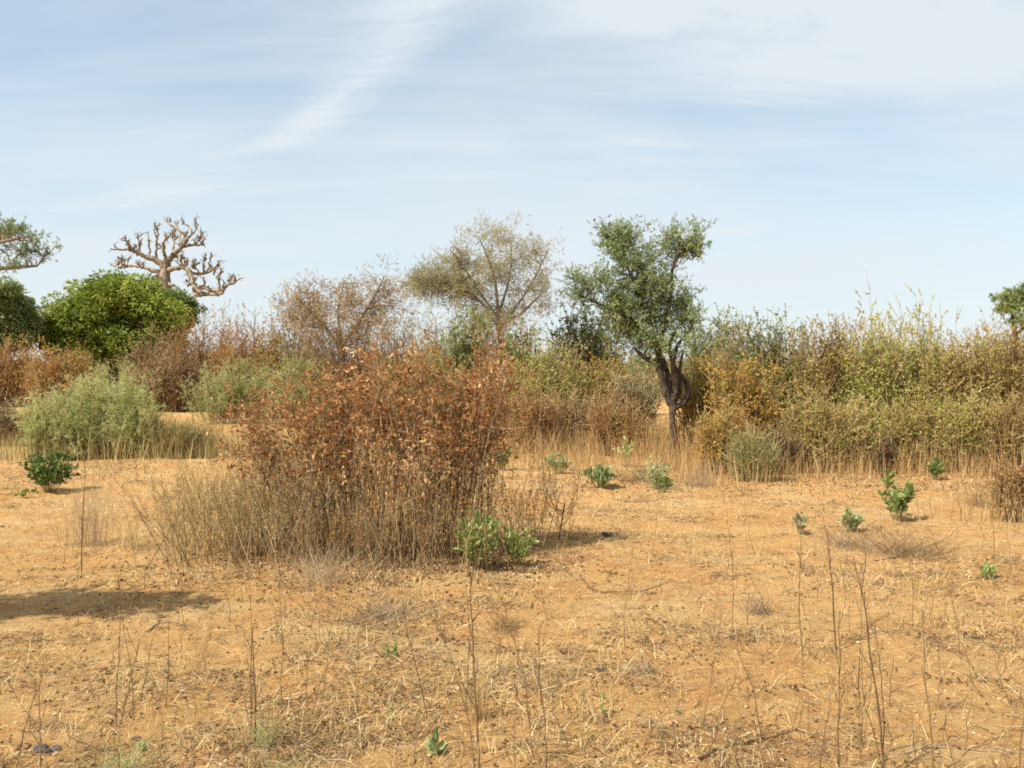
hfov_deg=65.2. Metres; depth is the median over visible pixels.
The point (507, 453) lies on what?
seedling
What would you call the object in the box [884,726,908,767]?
dry stem
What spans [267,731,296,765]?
dry stem
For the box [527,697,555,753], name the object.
dry stem
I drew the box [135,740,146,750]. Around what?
seedling
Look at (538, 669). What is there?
dry stem
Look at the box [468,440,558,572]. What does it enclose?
wand shrub
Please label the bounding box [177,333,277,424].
shrub
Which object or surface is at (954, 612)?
dry stem
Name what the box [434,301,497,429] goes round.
shrub
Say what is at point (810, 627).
dry stem
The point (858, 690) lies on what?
dry stem
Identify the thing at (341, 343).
shrub
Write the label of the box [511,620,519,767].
dry stem
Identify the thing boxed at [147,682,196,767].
dry stem
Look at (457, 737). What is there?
dry stem
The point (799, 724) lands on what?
dry stem
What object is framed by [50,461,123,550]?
grass tuft
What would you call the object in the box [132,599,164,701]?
dry stem
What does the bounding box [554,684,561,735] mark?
dry stem
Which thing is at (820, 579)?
dry stem
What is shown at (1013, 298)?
leafy tree
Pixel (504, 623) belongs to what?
twig heap
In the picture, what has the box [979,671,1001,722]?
dry stem
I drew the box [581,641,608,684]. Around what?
dry stem
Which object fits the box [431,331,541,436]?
shrub
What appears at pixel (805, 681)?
dry stem
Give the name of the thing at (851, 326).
shrub
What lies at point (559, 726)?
dry stem
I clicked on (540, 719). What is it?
dry stem
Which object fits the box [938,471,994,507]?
twig heap
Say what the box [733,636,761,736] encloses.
dry stem
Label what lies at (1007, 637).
dry stem
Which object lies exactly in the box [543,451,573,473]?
seedling
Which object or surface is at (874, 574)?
dry stem
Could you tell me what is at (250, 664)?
dry stem
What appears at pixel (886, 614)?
fallen stick
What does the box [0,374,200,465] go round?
shrub
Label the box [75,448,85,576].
dry stem
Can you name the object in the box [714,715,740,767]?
dry stem
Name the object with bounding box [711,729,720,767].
dry stem
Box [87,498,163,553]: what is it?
grass tuft
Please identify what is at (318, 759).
fallen straw
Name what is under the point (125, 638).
dry stem
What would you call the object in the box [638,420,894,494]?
shrub
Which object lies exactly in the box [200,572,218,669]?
dry stem
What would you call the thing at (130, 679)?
dry stem
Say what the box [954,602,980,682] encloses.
dry stem
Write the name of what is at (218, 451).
greenish dry grass
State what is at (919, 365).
shrub
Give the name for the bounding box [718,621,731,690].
dry stem
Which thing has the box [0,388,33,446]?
shrub
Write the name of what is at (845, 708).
dry stem
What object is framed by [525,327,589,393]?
shrub
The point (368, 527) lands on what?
wand shrub
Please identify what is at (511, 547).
bush
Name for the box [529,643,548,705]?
dry stem
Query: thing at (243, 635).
dry stem
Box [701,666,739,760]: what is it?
dry stem
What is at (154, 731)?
dry stem
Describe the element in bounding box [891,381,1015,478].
shrub
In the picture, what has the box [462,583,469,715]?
dry stem
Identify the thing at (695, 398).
shrub
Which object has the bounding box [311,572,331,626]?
dry stem
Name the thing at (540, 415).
shrub
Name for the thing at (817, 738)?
dry stem
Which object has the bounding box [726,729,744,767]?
dry stem
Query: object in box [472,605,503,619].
fallen stick
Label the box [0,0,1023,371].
sky
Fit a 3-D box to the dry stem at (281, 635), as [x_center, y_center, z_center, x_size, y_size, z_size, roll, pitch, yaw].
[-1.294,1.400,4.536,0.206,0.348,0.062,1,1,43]
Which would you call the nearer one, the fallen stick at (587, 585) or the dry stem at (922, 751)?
the dry stem at (922, 751)
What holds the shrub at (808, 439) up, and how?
on the ground at (52, 611)
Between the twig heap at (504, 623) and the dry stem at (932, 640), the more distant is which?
the twig heap at (504, 623)
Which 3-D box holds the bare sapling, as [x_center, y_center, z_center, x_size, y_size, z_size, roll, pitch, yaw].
[0.433,1.034,7.858,0.475,1.075,0.355,0,1,32]
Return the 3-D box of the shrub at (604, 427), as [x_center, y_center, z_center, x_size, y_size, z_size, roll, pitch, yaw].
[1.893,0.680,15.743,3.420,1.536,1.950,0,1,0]
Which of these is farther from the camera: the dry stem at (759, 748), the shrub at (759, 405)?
the shrub at (759, 405)
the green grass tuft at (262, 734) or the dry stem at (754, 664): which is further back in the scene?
the dry stem at (754, 664)
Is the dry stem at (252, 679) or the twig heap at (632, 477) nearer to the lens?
the dry stem at (252, 679)
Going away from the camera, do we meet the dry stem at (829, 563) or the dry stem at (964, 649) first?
the dry stem at (964, 649)
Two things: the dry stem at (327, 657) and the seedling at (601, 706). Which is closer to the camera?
the seedling at (601, 706)
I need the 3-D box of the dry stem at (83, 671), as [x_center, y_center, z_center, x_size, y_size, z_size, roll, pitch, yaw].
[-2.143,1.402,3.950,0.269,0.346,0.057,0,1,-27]
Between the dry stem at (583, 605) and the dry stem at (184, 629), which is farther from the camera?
the dry stem at (583, 605)
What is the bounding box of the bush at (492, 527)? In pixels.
[453,508,500,568]
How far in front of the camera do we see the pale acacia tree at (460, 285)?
29.68 m
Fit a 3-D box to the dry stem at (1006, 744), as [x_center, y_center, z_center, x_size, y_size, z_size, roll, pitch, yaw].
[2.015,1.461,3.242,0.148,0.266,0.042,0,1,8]
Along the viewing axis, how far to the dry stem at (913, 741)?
3.24 m
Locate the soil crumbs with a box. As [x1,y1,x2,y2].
[0,456,1023,767]
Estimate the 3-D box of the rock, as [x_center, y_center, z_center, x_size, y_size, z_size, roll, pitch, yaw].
[0.947,1.499,7.965,0.131,0.062,0.086,0,1,-27]
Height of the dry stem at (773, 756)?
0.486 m
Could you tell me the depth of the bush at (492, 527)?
6.63 m
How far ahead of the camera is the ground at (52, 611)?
5.18 m
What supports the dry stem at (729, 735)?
on the ground at (52, 611)
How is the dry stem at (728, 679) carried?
on the ground at (52, 611)
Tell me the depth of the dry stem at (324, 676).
3.80 m
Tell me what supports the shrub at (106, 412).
on the ground at (52, 611)
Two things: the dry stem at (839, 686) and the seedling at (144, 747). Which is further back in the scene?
the seedling at (144, 747)
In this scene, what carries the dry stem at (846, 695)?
on the ground at (52, 611)
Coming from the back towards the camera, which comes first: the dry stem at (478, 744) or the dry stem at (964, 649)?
the dry stem at (964, 649)
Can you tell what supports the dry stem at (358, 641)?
on the ground at (52, 611)
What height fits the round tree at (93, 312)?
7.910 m
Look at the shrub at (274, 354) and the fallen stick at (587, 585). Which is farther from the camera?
the shrub at (274, 354)
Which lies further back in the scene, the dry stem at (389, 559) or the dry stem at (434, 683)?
the dry stem at (389, 559)
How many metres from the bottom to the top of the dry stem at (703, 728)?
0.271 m
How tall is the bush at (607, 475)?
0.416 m
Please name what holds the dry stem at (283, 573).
on the ground at (52, 611)
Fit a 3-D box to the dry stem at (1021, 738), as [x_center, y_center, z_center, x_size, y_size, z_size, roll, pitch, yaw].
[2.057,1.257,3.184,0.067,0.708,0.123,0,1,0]
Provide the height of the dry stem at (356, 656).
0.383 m
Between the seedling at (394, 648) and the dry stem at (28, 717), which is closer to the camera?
the dry stem at (28, 717)
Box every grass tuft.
[46,731,182,767]
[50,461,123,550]
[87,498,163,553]
[233,706,288,751]
[244,746,326,767]
[275,538,377,588]
[460,668,494,724]
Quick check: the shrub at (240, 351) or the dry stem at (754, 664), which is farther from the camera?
the shrub at (240, 351)
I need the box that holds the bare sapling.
[533,435,583,538]
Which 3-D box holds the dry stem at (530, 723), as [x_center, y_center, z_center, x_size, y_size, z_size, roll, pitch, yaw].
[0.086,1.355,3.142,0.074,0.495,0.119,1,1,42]
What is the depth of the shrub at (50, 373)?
37.75 m
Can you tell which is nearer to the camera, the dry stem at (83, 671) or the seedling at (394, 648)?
the dry stem at (83, 671)
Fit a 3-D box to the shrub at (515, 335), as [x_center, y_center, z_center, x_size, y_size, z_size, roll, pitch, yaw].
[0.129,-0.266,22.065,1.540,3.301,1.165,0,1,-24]
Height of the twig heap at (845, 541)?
0.268 m
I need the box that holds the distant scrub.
[2,342,974,403]
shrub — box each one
[0,326,53,406]
[0,354,291,465]
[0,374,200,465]
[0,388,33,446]
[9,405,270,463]
[18,334,108,408]
[98,440,305,577]
[104,316,207,409]
[125,341,216,412]
[150,298,259,410]
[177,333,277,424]
[178,436,372,582]
[203,300,291,412]
[249,276,330,421]
[260,337,334,427]
[266,472,533,601]
[288,297,391,423]
[348,294,448,425]
[376,330,471,434]
[396,302,498,426]
[406,327,658,441]
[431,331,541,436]
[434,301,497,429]
[456,298,546,416]
[464,342,677,440]
[468,376,610,456]
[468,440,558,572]
[494,315,546,382]
[497,376,683,452]
[504,460,603,548]
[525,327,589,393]
[538,295,630,400]
[548,380,687,459]
[588,346,817,466]
[591,388,866,481]
[601,353,677,444]
[629,303,823,463]
[635,343,746,454]
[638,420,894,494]
[682,293,758,392]
[684,289,878,464]
[698,270,1008,464]
[700,315,782,385]
[708,377,923,476]
[760,419,804,474]
[795,383,944,477]
[819,305,912,379]
[844,387,1008,476]
[867,305,1014,473]
[870,303,1023,460]
[871,428,898,474]
[875,284,964,447]
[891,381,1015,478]
[913,448,1023,534]
[922,384,1023,476]
[927,303,1023,378]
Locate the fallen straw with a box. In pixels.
[0,441,1023,767]
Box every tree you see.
[0,210,63,278]
[0,275,43,403]
[29,268,194,402]
[108,213,243,296]
[155,283,208,343]
[263,252,434,402]
[389,208,567,349]
[554,211,716,458]
[988,282,1023,376]
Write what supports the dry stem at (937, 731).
on the ground at (52, 611)
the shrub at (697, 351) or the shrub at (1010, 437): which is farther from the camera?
the shrub at (697, 351)
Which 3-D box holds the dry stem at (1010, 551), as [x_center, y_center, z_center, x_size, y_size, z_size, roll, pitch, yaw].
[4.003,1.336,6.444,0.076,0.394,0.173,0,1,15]
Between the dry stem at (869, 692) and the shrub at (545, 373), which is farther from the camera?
the shrub at (545, 373)
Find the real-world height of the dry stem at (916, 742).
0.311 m
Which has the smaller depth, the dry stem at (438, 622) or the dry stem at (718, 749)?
the dry stem at (718, 749)
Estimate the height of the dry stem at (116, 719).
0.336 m
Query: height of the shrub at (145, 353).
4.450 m
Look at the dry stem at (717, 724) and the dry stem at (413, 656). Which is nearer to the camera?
the dry stem at (717, 724)
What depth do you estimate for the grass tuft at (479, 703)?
3.74 m
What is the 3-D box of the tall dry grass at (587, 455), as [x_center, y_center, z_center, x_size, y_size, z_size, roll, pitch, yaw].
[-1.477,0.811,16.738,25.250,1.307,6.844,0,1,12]
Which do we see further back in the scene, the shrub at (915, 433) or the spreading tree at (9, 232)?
the spreading tree at (9, 232)
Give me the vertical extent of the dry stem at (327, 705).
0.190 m
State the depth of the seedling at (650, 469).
11.34 m
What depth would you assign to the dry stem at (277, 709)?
3.71 m
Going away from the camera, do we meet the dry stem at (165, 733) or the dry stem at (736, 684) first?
the dry stem at (165, 733)
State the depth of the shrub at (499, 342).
22.19 m
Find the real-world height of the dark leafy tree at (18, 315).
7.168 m
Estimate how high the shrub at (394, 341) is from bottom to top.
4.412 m
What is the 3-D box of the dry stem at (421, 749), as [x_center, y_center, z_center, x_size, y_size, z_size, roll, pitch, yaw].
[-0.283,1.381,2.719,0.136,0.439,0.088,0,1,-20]
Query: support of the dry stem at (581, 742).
on the ground at (52, 611)
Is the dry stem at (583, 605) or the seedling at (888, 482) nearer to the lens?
the dry stem at (583, 605)
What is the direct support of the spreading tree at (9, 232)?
on the ground at (52, 611)
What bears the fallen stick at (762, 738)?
on the ground at (52, 611)
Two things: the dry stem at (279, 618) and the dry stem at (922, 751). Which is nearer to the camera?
the dry stem at (922, 751)
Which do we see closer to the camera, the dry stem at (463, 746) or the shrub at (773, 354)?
the dry stem at (463, 746)
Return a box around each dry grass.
[0,411,329,460]
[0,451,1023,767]
[2,402,1021,477]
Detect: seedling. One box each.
[14,487,38,497]
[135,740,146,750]
[381,641,397,657]
[425,727,445,755]
[492,440,514,469]
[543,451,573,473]
[599,692,608,716]
[612,436,635,466]
[636,454,671,489]
[651,473,673,492]
[791,511,808,534]
[837,508,864,530]
[877,479,918,520]
[881,468,895,491]
[922,457,945,479]
[979,561,997,579]
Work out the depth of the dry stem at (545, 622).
4.72 m
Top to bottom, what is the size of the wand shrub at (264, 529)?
1.143 m
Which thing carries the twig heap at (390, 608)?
on the ground at (52, 611)
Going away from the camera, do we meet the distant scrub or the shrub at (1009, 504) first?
the shrub at (1009, 504)
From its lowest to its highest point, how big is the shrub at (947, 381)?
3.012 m
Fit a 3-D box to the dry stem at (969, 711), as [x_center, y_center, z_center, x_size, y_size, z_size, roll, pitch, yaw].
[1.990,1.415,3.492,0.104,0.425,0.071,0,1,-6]
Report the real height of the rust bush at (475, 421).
2.150 m
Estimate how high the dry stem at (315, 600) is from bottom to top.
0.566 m
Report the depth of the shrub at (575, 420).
16.53 m
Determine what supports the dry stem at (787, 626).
on the ground at (52, 611)
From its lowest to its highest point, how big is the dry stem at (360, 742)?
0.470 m
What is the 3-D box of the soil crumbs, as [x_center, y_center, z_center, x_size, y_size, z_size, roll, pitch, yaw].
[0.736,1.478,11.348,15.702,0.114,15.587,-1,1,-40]
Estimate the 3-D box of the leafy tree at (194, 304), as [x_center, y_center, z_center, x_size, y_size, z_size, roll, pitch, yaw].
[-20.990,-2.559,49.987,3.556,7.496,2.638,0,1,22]
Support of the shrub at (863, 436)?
on the ground at (52, 611)
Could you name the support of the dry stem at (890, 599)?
on the ground at (52, 611)
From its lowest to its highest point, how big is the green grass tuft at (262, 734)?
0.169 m
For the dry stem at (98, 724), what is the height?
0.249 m
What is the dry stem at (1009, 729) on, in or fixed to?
on the ground at (52, 611)
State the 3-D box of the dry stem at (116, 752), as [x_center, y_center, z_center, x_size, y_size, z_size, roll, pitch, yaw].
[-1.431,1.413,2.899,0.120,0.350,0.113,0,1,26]
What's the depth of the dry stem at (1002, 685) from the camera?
3.96 m
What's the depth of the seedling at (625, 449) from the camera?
13.73 m
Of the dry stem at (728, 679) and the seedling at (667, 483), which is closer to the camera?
the dry stem at (728, 679)
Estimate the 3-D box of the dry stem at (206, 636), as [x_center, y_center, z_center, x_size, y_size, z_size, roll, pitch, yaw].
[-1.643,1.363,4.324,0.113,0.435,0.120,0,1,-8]
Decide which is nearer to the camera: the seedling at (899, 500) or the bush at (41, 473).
the seedling at (899, 500)
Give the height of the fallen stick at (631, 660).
0.096 m
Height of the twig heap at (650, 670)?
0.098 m
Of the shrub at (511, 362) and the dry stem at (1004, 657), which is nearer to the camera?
the dry stem at (1004, 657)
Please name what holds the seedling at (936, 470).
on the ground at (52, 611)
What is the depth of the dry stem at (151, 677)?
3.94 m
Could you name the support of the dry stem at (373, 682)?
on the ground at (52, 611)
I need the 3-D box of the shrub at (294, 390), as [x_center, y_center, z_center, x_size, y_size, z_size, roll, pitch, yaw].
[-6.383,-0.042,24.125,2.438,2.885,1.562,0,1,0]
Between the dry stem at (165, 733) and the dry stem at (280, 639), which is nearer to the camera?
the dry stem at (165, 733)
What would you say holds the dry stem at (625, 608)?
on the ground at (52, 611)
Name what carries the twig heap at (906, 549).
on the ground at (52, 611)
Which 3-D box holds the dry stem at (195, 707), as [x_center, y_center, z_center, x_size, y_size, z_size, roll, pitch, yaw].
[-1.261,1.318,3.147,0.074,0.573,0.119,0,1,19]
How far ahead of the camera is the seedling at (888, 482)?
10.90 m
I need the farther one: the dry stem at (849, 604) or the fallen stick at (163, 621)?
the fallen stick at (163, 621)
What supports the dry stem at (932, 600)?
on the ground at (52, 611)
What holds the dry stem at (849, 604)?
on the ground at (52, 611)
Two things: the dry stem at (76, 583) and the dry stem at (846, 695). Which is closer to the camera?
the dry stem at (846, 695)
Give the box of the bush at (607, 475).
[580,462,618,487]
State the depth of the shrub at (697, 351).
29.86 m
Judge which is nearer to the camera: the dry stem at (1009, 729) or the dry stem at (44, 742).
the dry stem at (1009, 729)
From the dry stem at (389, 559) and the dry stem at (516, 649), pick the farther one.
the dry stem at (389, 559)
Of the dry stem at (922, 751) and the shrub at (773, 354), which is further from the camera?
the shrub at (773, 354)
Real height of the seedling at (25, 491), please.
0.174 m
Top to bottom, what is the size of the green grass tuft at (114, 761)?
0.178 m
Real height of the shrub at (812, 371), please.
3.164 m
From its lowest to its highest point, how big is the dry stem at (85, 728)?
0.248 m
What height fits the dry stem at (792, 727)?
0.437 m
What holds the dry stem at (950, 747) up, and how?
on the ground at (52, 611)
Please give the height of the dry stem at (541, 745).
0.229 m
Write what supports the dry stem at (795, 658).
on the ground at (52, 611)
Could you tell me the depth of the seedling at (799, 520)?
8.14 m
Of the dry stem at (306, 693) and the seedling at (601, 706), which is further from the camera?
the seedling at (601, 706)
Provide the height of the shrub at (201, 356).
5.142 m
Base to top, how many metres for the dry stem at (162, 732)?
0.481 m
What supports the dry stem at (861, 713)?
on the ground at (52, 611)
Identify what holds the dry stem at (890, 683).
on the ground at (52, 611)
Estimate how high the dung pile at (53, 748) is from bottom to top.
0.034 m
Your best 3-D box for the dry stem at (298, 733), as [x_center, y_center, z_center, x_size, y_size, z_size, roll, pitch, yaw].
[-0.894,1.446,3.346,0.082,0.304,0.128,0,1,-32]
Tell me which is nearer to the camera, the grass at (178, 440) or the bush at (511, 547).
the bush at (511, 547)
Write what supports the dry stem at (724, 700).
on the ground at (52, 611)
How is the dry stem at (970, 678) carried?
on the ground at (52, 611)
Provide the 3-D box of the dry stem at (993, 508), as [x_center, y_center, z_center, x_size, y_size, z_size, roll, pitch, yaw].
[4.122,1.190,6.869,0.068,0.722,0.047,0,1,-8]
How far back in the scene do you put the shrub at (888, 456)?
12.65 m
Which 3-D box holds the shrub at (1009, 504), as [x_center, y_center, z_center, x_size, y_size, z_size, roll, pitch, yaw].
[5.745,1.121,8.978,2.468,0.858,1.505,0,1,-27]
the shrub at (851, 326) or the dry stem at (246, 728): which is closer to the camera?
the dry stem at (246, 728)
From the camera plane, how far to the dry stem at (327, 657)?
4.03 m
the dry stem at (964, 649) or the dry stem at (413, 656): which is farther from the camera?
the dry stem at (964, 649)
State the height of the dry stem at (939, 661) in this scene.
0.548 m
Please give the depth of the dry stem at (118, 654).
3.81 m
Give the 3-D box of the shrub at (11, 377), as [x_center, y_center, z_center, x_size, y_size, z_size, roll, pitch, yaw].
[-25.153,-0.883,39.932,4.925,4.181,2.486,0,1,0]
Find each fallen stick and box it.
[146,613,190,631]
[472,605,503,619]
[580,577,597,590]
[600,581,688,592]
[605,650,661,663]
[698,726,798,759]
[793,707,834,735]
[856,590,928,628]
[875,533,942,560]
[877,722,1023,762]
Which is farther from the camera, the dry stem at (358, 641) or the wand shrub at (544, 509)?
the wand shrub at (544, 509)
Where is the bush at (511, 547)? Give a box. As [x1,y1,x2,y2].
[495,525,539,566]
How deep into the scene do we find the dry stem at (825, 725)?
3.20 m
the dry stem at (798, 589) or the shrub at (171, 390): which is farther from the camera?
the shrub at (171, 390)
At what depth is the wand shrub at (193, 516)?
7.01 m
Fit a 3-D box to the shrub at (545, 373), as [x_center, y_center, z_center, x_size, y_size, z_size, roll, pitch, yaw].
[0.994,0.109,18.863,7.162,2.989,3.914,0,1,0]
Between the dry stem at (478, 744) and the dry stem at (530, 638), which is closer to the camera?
the dry stem at (478, 744)
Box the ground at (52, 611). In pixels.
[0,389,1023,767]
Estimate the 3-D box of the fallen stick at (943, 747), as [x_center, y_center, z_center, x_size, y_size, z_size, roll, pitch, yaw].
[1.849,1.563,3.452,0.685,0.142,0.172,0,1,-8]
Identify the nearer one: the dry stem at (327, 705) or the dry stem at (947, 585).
the dry stem at (327, 705)
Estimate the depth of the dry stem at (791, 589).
5.37 m
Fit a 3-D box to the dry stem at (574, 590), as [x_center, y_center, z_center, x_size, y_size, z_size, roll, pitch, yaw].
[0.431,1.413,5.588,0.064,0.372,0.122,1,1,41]
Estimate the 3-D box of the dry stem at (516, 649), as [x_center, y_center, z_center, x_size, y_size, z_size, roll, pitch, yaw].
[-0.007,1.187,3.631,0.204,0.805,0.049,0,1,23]
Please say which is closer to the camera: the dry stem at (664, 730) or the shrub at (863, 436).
the dry stem at (664, 730)
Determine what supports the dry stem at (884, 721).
on the ground at (52, 611)
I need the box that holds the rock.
[601,532,612,536]
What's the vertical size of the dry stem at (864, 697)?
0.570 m
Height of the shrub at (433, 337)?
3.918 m
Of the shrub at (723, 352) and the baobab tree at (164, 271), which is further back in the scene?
the baobab tree at (164, 271)
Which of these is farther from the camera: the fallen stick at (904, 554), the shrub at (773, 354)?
the shrub at (773, 354)
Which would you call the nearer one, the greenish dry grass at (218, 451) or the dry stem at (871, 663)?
the dry stem at (871, 663)
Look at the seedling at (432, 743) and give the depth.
3.42 m
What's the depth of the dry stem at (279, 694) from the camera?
3.67 m
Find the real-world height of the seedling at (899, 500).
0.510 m
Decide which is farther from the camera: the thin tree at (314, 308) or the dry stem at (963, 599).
the thin tree at (314, 308)
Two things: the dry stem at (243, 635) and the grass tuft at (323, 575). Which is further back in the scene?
the grass tuft at (323, 575)
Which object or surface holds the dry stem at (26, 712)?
on the ground at (52, 611)
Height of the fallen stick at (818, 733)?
0.211 m
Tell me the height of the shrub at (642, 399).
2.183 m
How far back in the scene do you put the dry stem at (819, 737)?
2.73 m
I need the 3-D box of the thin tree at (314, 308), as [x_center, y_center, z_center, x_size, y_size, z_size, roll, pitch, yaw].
[-5.357,-1.589,26.852,5.174,5.838,4.104,0,1,25]
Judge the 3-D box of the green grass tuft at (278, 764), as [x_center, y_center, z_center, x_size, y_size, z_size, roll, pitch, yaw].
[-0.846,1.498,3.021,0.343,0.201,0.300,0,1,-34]
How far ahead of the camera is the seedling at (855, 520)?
8.26 m
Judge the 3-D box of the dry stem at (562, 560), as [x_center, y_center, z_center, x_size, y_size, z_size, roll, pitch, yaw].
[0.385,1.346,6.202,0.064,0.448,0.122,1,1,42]
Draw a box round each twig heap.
[303,582,457,630]
[484,602,537,634]
[582,454,690,487]
[610,655,671,680]
[657,455,746,489]
[733,587,787,619]
[807,517,888,551]
[822,516,991,561]
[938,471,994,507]
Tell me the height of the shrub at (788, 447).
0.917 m
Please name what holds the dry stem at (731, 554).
on the ground at (52, 611)
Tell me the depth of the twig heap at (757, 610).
5.40 m
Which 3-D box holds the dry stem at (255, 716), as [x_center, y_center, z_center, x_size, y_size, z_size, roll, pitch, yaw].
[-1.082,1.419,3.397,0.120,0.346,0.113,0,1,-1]
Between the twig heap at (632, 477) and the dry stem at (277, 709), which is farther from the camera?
the twig heap at (632, 477)
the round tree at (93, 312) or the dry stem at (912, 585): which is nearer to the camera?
the dry stem at (912, 585)
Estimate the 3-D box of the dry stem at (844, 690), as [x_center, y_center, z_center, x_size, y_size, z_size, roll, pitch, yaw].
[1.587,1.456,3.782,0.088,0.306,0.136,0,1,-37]
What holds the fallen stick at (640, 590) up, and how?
on the ground at (52, 611)
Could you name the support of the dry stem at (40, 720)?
on the ground at (52, 611)
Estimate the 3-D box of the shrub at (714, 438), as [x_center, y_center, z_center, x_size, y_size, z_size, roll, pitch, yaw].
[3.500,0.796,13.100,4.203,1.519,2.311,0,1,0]
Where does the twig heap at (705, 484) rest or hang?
on the ground at (52, 611)
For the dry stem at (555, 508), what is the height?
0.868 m
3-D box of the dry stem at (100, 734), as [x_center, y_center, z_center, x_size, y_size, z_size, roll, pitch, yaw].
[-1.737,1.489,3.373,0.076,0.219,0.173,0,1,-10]
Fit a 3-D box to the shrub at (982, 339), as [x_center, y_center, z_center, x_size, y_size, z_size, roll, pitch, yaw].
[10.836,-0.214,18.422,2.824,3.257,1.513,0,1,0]
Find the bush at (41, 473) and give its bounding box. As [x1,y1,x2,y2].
[16,446,79,492]
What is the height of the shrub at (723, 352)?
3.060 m
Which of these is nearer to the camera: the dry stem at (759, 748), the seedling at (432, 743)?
the dry stem at (759, 748)
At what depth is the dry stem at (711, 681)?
3.66 m
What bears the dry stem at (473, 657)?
on the ground at (52, 611)
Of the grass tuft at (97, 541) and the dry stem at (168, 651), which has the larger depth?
the grass tuft at (97, 541)
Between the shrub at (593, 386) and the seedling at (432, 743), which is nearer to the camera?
the seedling at (432, 743)
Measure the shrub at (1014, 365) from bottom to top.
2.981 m
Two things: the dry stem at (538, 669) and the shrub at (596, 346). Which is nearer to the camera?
the dry stem at (538, 669)
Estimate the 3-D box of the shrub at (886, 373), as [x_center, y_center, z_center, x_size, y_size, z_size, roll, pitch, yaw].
[6.337,-0.289,14.447,5.888,3.512,2.889,0,1,8]
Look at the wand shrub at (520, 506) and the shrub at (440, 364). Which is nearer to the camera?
the wand shrub at (520, 506)
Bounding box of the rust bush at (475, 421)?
[199,323,538,567]
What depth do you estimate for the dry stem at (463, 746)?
2.89 m
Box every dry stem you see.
[3,674,42,752]
[16,659,46,767]
[33,710,47,767]
[34,659,45,767]
[48,640,99,697]
[63,694,112,753]
[71,556,82,602]
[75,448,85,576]
[84,693,113,755]
[90,704,109,767]
[97,674,139,752]
[109,736,119,767]
[112,555,133,719]
[113,573,121,717]
[120,627,139,725]
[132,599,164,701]
[144,645,159,700]
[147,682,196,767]
[149,702,163,762]
[153,687,165,767]
[165,588,171,708]
[180,591,186,658]
[192,642,205,767]
[198,594,220,673]
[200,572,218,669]
[231,620,250,652]
[235,671,249,765]
[242,577,257,733]
[246,627,262,740]
[248,675,267,758]
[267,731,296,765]
[268,691,280,725]
[271,590,291,643]
[272,558,285,706]
[272,598,289,663]
[275,551,288,593]
[275,653,286,726]
[289,689,306,765]
[296,644,319,736]
[305,637,342,717]
[308,552,319,644]
[309,595,338,699]
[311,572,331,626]
[318,689,342,731]
[346,599,376,681]
[349,617,361,688]
[350,719,368,767]
[366,636,380,720]
[382,522,394,585]
[397,580,427,718]
[406,724,437,767]
[426,637,441,711]
[433,609,474,765]
[448,703,458,767]
[456,730,467,767]
[461,544,480,767]
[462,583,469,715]
[473,717,489,767]
[489,563,529,729]
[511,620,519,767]
[519,669,532,767]
[523,622,539,655]
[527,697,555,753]
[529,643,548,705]
[534,628,546,767]
[536,713,544,767]
[537,699,545,767]
[542,583,553,651]
[546,465,566,541]
[546,697,571,748]
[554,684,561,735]
[557,530,568,585]
[559,560,592,643]
[570,560,581,611]
[577,716,586,767]
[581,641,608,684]
[623,562,631,649]
[652,693,671,766]
[690,629,738,760]
[696,692,715,759]
[697,615,721,728]
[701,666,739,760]
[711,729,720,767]
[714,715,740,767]
[716,624,750,735]
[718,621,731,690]
[721,640,740,722]
[721,707,738,767]
[723,492,736,636]
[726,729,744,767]
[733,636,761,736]
[734,614,773,700]
[747,724,767,767]
[758,573,798,666]
[772,738,782,767]
[776,641,808,681]
[784,686,810,767]
[788,557,795,615]
[794,526,802,656]
[795,600,810,738]
[797,684,811,754]
[799,597,813,655]
[808,707,824,766]
[808,713,828,765]
[811,550,827,601]
[816,677,834,767]
[822,518,836,649]
[827,597,845,767]
[831,670,857,760]
[832,668,854,724]
[835,552,859,644]
[838,664,855,717]
[850,564,861,765]
[853,550,884,767]
[854,678,871,744]
[859,649,883,767]
[860,614,878,747]
[862,603,885,765]
[870,536,876,601]
[882,656,895,706]
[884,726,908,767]
[886,558,896,633]
[904,709,917,767]
[909,543,915,625]
[910,719,924,767]
[916,735,940,767]
[921,598,941,767]
[926,581,939,619]
[930,681,946,767]
[932,605,946,708]
[937,545,954,625]
[941,565,966,653]
[944,723,955,767]
[951,646,984,697]
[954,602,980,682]
[954,662,979,749]
[956,576,973,617]
[956,616,971,680]
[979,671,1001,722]
[987,481,994,561]
[992,651,1015,708]
[996,626,1017,684]
[998,609,1023,662]
[1000,698,1023,767]
[1003,714,1021,766]
[1006,524,1015,573]
[1019,692,1023,767]
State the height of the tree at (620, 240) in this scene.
4.879 m
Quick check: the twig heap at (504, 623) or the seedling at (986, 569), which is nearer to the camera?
the twig heap at (504, 623)

